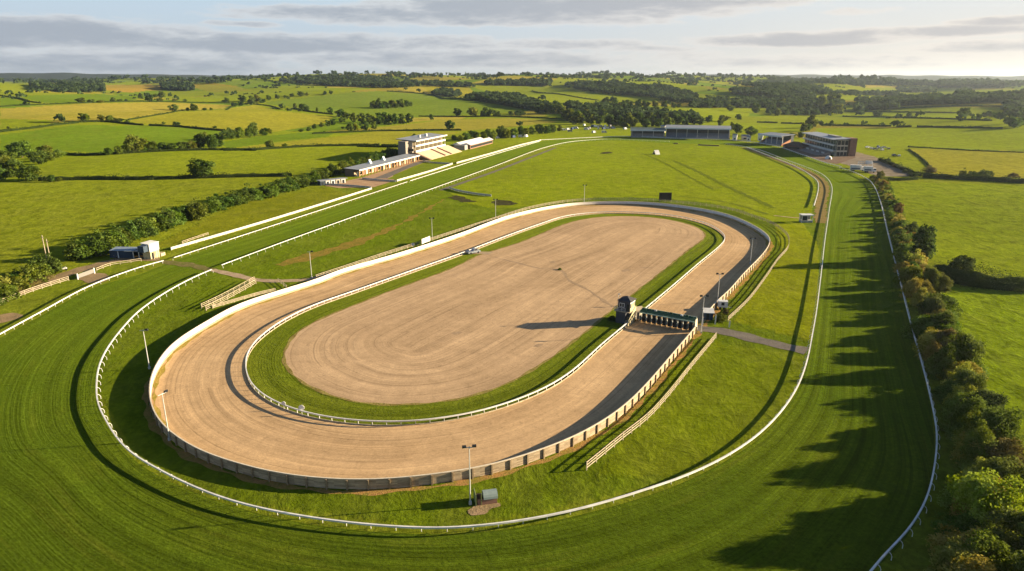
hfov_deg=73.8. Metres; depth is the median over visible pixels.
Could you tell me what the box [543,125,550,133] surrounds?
tree
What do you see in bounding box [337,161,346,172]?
bush
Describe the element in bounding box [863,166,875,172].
box lorry
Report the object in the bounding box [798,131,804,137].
tree
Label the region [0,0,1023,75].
sky
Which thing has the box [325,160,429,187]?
forecourt
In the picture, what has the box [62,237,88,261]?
bush
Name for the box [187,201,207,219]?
tree
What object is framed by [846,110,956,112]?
hedgerow
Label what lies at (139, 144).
tree
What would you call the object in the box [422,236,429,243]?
notice board
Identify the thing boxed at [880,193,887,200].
bush
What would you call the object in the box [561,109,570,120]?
tree
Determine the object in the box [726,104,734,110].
tree
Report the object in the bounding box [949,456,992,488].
bush
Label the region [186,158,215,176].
tree
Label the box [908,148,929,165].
hedgerow
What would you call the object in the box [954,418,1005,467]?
bush
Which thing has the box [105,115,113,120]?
tree
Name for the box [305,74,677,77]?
skyline trees
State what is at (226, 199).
bush
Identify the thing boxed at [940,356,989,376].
bush
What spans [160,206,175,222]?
bush
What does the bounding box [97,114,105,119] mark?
tree
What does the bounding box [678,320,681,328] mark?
stall door
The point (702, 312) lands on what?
lamp post
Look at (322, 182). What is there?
turnstile block
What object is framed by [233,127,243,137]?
tree
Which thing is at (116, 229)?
bush
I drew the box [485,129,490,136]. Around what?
tree
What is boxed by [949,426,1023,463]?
bush
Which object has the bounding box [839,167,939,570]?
running rail
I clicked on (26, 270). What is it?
bush
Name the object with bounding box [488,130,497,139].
tree
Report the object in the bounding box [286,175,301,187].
bush
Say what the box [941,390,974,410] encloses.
bush
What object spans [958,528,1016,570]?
bush
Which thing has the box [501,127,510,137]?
tree
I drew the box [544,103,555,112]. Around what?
tree
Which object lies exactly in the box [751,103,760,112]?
tree
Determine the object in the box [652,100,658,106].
tree
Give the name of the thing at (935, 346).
bush
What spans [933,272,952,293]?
tree
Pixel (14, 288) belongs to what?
bush
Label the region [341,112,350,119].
tree
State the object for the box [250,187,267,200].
bush
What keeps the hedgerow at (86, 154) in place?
on the ground at (728, 395)
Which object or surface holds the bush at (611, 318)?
on the ground at (728, 395)
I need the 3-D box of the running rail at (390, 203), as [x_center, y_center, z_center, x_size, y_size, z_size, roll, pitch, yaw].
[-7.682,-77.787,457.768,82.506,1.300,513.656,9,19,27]
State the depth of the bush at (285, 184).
372.16 m
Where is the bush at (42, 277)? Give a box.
[28,263,53,281]
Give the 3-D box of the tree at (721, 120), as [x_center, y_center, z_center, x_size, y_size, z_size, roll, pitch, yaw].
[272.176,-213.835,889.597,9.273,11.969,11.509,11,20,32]
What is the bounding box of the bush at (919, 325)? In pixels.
[900,314,943,339]
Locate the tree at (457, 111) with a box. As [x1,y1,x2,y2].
[453,108,461,115]
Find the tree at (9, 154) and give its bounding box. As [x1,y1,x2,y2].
[0,150,17,160]
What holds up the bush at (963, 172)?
on the ground at (728, 395)
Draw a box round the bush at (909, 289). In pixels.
[898,278,923,298]
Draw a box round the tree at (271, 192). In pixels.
[262,185,279,197]
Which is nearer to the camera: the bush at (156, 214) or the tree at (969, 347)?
the tree at (969, 347)
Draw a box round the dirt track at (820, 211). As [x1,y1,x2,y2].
[744,148,830,222]
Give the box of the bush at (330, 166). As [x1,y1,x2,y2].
[325,163,340,175]
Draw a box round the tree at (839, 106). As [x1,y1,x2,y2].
[830,103,843,112]
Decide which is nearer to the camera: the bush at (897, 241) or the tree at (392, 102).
the bush at (897, 241)
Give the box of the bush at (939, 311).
[926,308,951,314]
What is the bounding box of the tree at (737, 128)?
[733,123,742,132]
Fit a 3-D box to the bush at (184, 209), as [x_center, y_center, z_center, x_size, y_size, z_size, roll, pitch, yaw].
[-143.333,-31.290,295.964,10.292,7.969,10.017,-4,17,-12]
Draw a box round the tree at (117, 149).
[113,146,123,153]
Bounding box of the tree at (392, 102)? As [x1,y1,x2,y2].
[388,100,396,106]
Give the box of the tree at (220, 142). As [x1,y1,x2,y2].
[217,139,224,146]
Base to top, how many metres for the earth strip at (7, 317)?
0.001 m
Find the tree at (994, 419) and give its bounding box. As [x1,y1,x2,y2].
[966,405,1023,444]
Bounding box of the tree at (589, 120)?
[585,114,593,123]
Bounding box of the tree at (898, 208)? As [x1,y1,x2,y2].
[893,202,904,212]
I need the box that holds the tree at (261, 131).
[258,127,267,135]
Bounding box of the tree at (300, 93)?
[297,91,304,96]
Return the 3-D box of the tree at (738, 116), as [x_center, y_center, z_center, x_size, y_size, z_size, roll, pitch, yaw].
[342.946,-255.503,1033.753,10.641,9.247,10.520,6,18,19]
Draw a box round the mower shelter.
[474,488,497,505]
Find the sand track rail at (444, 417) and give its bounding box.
[245,211,724,425]
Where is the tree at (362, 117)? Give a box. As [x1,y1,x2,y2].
[356,113,365,121]
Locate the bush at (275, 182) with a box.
[270,179,281,192]
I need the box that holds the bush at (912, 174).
[907,172,918,176]
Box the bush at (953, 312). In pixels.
[943,300,958,319]
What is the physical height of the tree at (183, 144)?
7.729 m
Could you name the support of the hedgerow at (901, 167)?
on the ground at (728, 395)
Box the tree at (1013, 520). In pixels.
[986,506,1023,553]
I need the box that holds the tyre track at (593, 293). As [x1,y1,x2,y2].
[495,257,613,306]
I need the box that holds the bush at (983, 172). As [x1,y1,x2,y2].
[977,169,991,175]
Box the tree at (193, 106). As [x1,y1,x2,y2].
[190,103,198,110]
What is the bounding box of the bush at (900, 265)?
[892,261,908,272]
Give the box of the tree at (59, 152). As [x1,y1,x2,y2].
[53,149,66,157]
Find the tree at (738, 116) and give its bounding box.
[735,114,741,119]
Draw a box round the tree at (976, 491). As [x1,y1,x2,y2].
[945,467,1023,535]
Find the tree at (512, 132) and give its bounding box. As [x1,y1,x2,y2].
[510,128,517,135]
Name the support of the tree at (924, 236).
on the ground at (728, 395)
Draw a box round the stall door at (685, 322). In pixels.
[683,321,686,329]
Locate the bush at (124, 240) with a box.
[100,230,129,246]
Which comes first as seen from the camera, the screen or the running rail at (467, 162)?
the screen
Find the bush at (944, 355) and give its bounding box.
[922,342,960,379]
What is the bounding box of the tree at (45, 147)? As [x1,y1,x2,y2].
[35,144,52,151]
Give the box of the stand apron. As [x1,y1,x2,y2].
[789,149,855,163]
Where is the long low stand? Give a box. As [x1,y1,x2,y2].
[345,154,419,176]
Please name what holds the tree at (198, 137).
on the ground at (728, 395)
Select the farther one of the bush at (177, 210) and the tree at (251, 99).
the tree at (251, 99)
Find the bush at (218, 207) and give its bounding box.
[208,196,222,210]
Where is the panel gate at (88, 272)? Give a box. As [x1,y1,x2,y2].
[76,268,94,279]
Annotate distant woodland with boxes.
[0,72,1023,120]
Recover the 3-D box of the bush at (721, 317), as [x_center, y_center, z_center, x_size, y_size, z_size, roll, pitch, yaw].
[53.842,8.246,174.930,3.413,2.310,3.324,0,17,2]
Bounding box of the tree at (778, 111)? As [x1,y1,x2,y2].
[774,109,781,115]
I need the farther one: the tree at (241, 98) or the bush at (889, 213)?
the tree at (241, 98)
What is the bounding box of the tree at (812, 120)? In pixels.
[805,115,818,126]
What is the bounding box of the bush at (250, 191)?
[240,183,254,194]
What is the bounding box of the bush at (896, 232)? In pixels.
[890,228,904,238]
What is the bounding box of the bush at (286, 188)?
[278,180,291,192]
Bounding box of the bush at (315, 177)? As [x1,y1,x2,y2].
[306,172,320,183]
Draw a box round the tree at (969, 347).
[946,330,985,365]
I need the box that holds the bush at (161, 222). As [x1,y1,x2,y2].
[154,215,173,231]
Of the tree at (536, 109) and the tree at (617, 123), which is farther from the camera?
the tree at (536, 109)
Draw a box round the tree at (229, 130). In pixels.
[226,127,236,138]
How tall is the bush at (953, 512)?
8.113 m
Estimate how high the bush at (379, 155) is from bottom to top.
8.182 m
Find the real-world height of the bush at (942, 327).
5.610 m
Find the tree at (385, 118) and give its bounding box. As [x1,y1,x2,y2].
[381,112,393,123]
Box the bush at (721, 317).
[716,314,727,322]
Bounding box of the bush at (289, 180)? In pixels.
[284,177,299,190]
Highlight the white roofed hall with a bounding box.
[452,137,492,149]
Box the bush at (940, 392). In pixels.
[931,379,955,402]
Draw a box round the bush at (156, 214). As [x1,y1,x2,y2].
[154,212,167,218]
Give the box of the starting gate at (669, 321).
[639,307,697,330]
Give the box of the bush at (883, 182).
[878,179,888,186]
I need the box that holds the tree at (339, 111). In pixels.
[334,109,343,116]
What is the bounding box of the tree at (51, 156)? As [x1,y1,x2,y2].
[44,150,58,160]
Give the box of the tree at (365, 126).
[359,120,368,129]
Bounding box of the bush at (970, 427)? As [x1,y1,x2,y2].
[951,409,981,445]
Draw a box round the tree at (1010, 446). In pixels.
[977,437,1023,471]
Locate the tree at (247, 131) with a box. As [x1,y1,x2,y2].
[244,127,253,137]
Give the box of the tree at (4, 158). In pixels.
[0,154,11,167]
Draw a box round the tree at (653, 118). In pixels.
[650,114,656,125]
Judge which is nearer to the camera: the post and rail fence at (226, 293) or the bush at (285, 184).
the post and rail fence at (226, 293)
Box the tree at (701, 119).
[694,116,705,124]
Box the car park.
[833,152,908,176]
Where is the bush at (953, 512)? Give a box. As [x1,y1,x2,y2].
[948,477,1013,533]
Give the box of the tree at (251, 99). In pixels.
[247,96,255,103]
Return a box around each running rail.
[0,260,163,333]
[96,143,831,531]
[173,182,406,257]
[221,139,657,265]
[410,141,538,180]
[542,136,841,166]
[747,147,818,207]
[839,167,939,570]
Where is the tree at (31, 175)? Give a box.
[16,164,40,180]
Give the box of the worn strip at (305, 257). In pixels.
[275,199,444,265]
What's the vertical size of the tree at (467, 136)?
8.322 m
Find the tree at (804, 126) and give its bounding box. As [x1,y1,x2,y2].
[800,123,807,131]
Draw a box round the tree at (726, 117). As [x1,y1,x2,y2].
[718,115,731,120]
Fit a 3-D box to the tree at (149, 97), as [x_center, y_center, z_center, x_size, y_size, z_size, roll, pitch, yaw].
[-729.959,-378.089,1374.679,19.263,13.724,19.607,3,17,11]
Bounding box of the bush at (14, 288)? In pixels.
[0,285,22,298]
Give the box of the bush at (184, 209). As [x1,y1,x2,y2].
[172,205,192,220]
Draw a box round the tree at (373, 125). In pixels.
[371,121,376,128]
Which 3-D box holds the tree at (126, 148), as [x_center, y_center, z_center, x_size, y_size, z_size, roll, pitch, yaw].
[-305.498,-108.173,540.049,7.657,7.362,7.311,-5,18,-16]
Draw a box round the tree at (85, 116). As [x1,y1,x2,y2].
[77,113,89,119]
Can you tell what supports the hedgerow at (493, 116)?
on the ground at (728, 395)
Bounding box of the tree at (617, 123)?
[613,115,621,125]
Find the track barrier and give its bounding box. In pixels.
[148,201,770,489]
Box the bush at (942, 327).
[939,323,961,332]
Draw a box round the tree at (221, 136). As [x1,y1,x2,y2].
[214,130,231,139]
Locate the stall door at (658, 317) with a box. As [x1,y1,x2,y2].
[657,316,660,324]
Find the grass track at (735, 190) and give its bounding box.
[672,160,775,207]
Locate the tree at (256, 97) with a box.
[254,94,260,101]
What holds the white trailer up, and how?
on the ground at (728, 395)
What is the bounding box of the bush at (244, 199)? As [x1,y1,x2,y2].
[240,194,251,203]
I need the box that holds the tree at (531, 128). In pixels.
[529,126,536,133]
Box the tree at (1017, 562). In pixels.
[1004,549,1023,570]
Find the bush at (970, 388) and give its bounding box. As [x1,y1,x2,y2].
[941,383,978,404]
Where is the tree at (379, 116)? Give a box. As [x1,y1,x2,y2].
[374,112,382,123]
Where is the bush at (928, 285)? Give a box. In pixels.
[912,280,935,300]
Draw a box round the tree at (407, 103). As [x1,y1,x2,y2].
[404,100,409,106]
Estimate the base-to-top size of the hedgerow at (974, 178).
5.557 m
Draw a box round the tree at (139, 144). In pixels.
[123,134,148,150]
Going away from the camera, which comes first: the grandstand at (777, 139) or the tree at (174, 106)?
the grandstand at (777, 139)
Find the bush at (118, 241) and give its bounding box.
[102,231,126,250]
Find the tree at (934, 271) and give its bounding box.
[922,265,941,290]
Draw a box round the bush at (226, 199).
[213,193,235,206]
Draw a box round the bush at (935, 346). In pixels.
[922,339,941,360]
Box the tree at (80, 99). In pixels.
[75,97,85,102]
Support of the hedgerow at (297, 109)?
on the ground at (728, 395)
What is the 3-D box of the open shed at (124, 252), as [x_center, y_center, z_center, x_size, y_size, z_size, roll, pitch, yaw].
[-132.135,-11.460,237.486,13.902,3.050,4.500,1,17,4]
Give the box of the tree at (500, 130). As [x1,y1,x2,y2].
[496,125,504,137]
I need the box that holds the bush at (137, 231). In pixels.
[127,222,144,237]
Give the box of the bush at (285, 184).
[277,179,294,192]
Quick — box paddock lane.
[373,161,423,178]
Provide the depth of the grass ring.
149.84 m
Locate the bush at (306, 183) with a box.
[297,176,309,187]
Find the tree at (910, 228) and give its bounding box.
[905,221,918,233]
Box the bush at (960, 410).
[937,394,989,442]
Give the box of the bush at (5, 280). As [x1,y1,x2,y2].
[0,276,10,284]
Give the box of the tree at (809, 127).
[804,124,812,130]
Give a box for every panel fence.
[171,188,371,249]
[327,183,370,187]
[362,177,395,181]
[397,163,452,180]
[422,160,449,163]
[449,187,490,195]
[457,140,540,162]
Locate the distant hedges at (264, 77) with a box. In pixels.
[0,70,1023,128]
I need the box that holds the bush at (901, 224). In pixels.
[894,220,905,227]
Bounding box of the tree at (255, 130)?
[248,122,258,135]
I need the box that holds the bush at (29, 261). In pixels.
[25,260,55,274]
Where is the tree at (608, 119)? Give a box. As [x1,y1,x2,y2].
[605,114,615,125]
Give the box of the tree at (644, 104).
[641,100,650,106]
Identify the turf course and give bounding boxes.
[0,138,933,570]
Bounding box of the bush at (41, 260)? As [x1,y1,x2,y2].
[25,254,54,273]
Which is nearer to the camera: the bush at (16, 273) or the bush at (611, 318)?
the bush at (611, 318)
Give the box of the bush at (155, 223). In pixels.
[140,216,160,232]
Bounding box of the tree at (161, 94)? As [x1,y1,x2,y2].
[158,91,165,96]
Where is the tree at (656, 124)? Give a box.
[654,118,663,126]
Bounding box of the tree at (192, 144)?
[186,140,196,148]
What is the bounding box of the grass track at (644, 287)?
[631,227,715,296]
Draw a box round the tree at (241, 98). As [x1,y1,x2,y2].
[237,95,246,101]
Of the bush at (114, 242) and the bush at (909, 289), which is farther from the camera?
the bush at (114, 242)
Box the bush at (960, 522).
[929,510,990,543]
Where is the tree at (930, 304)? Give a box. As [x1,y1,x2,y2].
[916,293,945,315]
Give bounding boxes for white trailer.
[717,299,731,309]
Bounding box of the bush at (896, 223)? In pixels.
[888,219,906,228]
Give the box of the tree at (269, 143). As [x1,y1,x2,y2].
[264,140,273,146]
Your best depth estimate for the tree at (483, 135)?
686.79 m
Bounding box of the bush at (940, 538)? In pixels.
[921,523,997,561]
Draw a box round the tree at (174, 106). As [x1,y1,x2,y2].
[167,104,178,109]
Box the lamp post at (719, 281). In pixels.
[716,273,723,299]
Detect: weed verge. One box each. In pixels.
[142,208,773,495]
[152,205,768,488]
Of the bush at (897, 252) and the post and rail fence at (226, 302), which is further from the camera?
the bush at (897, 252)
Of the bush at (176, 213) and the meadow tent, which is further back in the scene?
the meadow tent
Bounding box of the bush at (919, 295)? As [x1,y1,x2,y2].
[909,287,929,307]
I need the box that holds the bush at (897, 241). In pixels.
[893,234,912,247]
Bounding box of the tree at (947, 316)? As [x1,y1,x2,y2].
[928,310,956,329]
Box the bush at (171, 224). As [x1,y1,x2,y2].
[157,215,177,230]
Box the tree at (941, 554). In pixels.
[923,536,984,570]
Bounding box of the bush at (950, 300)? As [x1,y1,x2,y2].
[924,291,963,316]
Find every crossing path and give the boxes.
[210,269,330,281]
[697,325,808,353]
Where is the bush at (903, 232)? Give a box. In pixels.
[891,230,911,243]
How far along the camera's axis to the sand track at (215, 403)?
133.50 m
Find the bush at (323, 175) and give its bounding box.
[320,172,329,178]
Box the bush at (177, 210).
[175,207,185,222]
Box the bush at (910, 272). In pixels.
[893,266,922,286]
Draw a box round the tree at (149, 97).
[144,94,153,100]
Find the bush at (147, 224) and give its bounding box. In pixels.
[130,218,158,237]
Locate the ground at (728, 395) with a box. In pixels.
[0,73,1023,570]
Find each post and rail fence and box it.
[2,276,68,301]
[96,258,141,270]
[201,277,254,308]
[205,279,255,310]
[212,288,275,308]
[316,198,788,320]
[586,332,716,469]
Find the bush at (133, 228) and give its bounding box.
[119,220,145,239]
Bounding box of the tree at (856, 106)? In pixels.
[852,101,859,110]
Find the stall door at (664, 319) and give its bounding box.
[662,317,665,325]
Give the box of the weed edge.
[282,216,705,405]
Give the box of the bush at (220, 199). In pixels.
[206,195,229,208]
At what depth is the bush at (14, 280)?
198.89 m
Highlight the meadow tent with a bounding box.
[652,150,659,154]
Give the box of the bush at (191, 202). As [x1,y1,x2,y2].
[190,197,206,208]
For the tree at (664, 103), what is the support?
on the ground at (728, 395)
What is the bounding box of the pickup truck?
[466,248,480,253]
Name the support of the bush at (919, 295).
on the ground at (728, 395)
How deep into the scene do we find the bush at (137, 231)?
264.59 m
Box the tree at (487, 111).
[482,107,493,115]
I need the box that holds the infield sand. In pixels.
[285,216,704,403]
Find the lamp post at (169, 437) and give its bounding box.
[158,390,170,440]
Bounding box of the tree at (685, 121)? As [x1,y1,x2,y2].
[681,115,688,124]
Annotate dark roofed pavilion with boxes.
[783,141,809,149]
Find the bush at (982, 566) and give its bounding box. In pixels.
[928,553,996,570]
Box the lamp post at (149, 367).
[139,329,150,368]
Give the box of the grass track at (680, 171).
[642,153,713,189]
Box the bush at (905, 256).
[893,249,925,265]
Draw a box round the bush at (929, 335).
[910,327,956,360]
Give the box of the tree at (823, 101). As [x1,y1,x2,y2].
[816,94,827,108]
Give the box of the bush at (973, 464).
[946,458,989,485]
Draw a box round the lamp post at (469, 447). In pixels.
[462,444,475,504]
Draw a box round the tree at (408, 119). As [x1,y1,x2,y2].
[405,113,413,122]
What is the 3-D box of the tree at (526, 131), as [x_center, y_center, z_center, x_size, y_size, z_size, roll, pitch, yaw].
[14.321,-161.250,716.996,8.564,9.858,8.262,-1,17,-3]
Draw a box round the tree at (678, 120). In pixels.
[673,114,683,124]
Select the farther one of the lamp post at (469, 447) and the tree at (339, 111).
the tree at (339, 111)
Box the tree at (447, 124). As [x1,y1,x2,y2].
[444,120,454,128]
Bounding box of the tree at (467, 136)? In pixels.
[462,133,470,139]
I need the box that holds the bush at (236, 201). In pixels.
[228,190,241,206]
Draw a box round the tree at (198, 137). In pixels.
[193,133,205,147]
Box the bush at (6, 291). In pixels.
[0,282,20,301]
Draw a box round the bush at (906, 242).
[899,239,911,244]
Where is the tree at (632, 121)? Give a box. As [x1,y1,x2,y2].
[627,117,638,126]
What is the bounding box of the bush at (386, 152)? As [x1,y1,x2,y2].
[382,149,388,157]
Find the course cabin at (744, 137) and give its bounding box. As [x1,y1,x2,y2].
[741,134,749,139]
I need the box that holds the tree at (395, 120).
[390,113,398,123]
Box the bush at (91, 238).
[85,228,104,251]
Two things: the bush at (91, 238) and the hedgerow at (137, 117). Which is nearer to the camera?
the bush at (91, 238)
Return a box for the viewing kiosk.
[799,214,813,222]
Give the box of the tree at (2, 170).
[0,164,6,179]
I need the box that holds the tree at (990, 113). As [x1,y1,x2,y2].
[986,110,994,116]
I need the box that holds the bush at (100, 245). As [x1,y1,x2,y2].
[88,239,113,257]
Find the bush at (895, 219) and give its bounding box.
[889,215,905,225]
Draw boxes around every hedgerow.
[0,95,40,102]
[0,100,230,106]
[0,121,78,131]
[17,274,54,291]
[38,171,291,180]
[65,151,104,155]
[78,119,143,125]
[111,147,256,154]
[128,106,232,119]
[148,123,224,130]
[223,143,379,150]
[253,103,332,114]
[312,128,460,133]
[357,144,397,147]
[387,90,531,109]
[419,115,561,119]
[532,90,598,100]
[757,121,776,122]
[781,122,803,123]
[823,123,890,126]
[842,115,992,120]
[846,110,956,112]
[877,157,924,175]
[886,175,918,180]
[896,125,911,126]
[901,104,1000,107]
[902,101,1000,104]
[908,146,1023,152]
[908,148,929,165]
[917,125,1002,128]
[922,172,1023,183]
[931,260,1023,292]
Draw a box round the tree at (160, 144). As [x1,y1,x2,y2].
[157,142,165,148]
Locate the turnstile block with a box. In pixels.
[316,177,345,185]
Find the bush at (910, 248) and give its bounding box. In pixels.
[905,243,916,253]
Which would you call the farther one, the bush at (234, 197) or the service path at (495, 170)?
the service path at (495, 170)
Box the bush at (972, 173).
[965,171,979,175]
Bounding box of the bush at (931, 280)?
[923,267,937,293]
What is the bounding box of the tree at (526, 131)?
[523,128,529,135]
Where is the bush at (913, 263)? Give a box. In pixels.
[900,261,920,273]
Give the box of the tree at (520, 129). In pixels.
[517,125,524,134]
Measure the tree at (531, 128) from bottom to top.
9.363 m
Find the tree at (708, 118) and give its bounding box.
[705,115,712,121]
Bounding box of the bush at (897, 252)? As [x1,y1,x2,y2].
[891,246,908,259]
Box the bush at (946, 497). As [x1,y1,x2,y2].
[935,472,1015,514]
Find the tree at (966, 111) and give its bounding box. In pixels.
[957,107,971,116]
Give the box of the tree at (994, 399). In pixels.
[959,389,1020,425]
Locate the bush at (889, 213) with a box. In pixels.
[884,208,893,219]
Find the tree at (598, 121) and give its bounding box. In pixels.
[595,116,604,124]
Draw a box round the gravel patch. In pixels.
[461,250,492,254]
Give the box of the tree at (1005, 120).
[1002,116,1013,123]
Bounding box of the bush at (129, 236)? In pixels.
[120,227,133,244]
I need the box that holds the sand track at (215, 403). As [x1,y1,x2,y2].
[151,205,766,477]
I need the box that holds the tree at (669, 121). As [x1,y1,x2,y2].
[666,117,674,124]
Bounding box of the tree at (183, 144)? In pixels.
[175,142,186,148]
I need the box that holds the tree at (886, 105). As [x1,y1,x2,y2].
[883,103,888,109]
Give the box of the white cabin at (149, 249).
[137,240,164,258]
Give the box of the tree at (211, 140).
[204,134,218,147]
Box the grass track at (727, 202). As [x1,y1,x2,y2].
[633,194,767,213]
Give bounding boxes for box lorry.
[850,164,863,170]
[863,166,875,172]
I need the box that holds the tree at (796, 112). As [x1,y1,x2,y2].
[793,109,799,115]
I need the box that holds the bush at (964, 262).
[947,254,976,270]
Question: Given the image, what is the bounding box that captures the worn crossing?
[155,259,215,270]
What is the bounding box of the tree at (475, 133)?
[472,131,479,137]
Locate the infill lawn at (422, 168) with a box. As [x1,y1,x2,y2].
[388,163,446,178]
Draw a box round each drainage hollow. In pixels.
[447,195,476,201]
[491,200,517,204]
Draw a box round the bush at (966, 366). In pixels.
[940,361,973,386]
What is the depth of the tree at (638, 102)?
1226.55 m
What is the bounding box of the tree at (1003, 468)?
[975,455,1023,509]
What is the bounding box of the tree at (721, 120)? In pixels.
[717,117,724,125]
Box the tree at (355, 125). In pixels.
[353,123,358,130]
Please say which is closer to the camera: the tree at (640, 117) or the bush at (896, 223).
the bush at (896, 223)
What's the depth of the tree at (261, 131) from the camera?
704.95 m
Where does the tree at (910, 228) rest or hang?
on the ground at (728, 395)
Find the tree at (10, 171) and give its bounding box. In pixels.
[0,159,26,177]
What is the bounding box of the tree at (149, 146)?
[144,141,156,149]
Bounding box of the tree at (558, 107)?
[554,103,564,112]
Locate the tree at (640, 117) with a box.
[635,112,643,121]
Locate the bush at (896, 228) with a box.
[889,226,902,234]
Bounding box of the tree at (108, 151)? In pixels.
[103,147,112,154]
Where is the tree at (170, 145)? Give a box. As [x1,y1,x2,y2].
[166,143,176,148]
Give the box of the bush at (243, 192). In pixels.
[239,189,254,201]
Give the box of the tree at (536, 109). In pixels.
[532,106,540,112]
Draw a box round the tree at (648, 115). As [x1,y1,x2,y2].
[645,112,653,118]
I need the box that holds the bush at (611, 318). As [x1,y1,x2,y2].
[608,315,615,321]
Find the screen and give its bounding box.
[659,193,671,200]
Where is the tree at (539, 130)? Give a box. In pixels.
[534,124,544,133]
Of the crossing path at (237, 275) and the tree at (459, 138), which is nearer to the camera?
the crossing path at (237, 275)
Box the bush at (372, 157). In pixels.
[366,153,374,160]
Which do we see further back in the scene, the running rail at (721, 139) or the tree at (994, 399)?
the running rail at (721, 139)
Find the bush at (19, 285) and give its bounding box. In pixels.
[2,273,28,289]
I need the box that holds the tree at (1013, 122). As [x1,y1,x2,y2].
[1006,117,1023,127]
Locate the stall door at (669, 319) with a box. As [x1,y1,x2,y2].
[667,318,670,326]
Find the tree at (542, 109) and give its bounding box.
[539,103,548,112]
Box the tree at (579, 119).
[573,113,583,123]
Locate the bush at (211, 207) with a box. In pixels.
[203,197,216,213]
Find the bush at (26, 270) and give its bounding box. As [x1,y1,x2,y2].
[12,264,39,281]
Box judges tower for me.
[614,294,636,326]
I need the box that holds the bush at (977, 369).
[933,361,988,380]
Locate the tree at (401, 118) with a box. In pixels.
[398,113,404,123]
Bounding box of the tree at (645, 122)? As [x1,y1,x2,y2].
[641,118,650,126]
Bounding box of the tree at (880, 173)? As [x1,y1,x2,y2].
[876,171,884,177]
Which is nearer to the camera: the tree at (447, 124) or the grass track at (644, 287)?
the grass track at (644, 287)
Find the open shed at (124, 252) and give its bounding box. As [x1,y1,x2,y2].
[109,247,142,257]
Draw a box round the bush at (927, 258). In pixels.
[896,251,928,263]
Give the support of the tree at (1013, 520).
on the ground at (728, 395)
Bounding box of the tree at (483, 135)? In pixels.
[480,131,486,138]
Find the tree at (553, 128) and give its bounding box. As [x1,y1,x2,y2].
[550,124,556,132]
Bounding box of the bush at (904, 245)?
[900,243,909,248]
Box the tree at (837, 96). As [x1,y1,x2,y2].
[827,92,841,99]
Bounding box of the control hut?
[703,308,714,319]
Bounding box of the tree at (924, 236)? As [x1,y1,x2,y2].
[911,223,936,258]
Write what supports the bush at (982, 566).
on the ground at (728, 395)
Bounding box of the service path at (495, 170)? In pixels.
[440,148,554,189]
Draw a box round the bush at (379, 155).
[375,151,385,159]
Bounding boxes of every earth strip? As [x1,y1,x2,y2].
[0,255,159,302]
[0,313,22,322]
[79,273,109,282]
[468,503,500,514]
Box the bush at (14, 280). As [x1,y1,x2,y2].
[2,273,33,289]
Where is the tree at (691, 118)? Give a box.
[688,115,695,123]
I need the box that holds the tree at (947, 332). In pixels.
[935,327,962,346]
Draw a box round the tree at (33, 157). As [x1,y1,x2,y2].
[25,149,47,163]
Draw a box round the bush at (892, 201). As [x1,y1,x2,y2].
[885,198,899,205]
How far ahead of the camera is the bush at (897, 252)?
232.67 m
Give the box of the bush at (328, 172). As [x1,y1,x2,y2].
[322,168,333,176]
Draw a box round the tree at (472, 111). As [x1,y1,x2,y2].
[466,107,477,115]
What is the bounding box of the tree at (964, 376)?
[951,368,988,391]
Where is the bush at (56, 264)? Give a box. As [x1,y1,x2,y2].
[39,252,62,273]
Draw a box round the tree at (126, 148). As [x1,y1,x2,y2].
[121,144,130,150]
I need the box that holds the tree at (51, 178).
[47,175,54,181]
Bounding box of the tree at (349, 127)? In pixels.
[346,123,353,130]
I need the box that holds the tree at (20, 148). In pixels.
[4,140,33,157]
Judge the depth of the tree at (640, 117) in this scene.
934.49 m
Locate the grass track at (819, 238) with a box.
[813,199,821,244]
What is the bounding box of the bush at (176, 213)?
[165,208,186,224]
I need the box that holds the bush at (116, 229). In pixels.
[99,223,130,245]
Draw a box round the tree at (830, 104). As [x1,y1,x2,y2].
[825,100,834,112]
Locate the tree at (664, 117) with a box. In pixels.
[660,113,667,124]
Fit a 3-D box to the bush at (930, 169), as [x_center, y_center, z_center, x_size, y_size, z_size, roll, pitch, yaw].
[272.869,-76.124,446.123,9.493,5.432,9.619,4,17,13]
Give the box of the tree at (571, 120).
[568,115,576,123]
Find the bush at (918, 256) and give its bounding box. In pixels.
[907,249,925,265]
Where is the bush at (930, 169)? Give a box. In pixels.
[920,165,936,172]
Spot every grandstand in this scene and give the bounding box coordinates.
[397,133,461,159]
[630,127,665,137]
[665,125,730,138]
[758,132,794,145]
[797,132,857,155]
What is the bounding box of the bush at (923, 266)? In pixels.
[908,259,928,274]
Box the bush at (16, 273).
[1,270,32,282]
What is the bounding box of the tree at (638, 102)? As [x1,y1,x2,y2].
[635,99,641,106]
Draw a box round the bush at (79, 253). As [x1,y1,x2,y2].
[68,239,99,259]
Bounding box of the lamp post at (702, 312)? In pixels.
[700,295,708,332]
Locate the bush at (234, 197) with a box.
[224,192,241,206]
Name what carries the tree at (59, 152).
on the ground at (728, 395)
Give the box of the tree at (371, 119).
[365,113,375,123]
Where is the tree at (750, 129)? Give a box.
[744,126,759,135]
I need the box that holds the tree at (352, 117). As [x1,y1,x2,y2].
[349,112,357,122]
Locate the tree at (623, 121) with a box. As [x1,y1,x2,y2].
[619,117,627,126]
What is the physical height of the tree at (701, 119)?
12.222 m
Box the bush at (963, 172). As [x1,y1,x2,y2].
[958,168,967,175]
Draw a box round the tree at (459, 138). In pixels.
[455,135,463,140]
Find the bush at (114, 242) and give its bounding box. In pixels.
[102,237,118,250]
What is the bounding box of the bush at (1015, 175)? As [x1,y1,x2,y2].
[1007,172,1020,177]
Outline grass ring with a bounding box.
[246,214,723,424]
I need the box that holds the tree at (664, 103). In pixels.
[660,101,667,106]

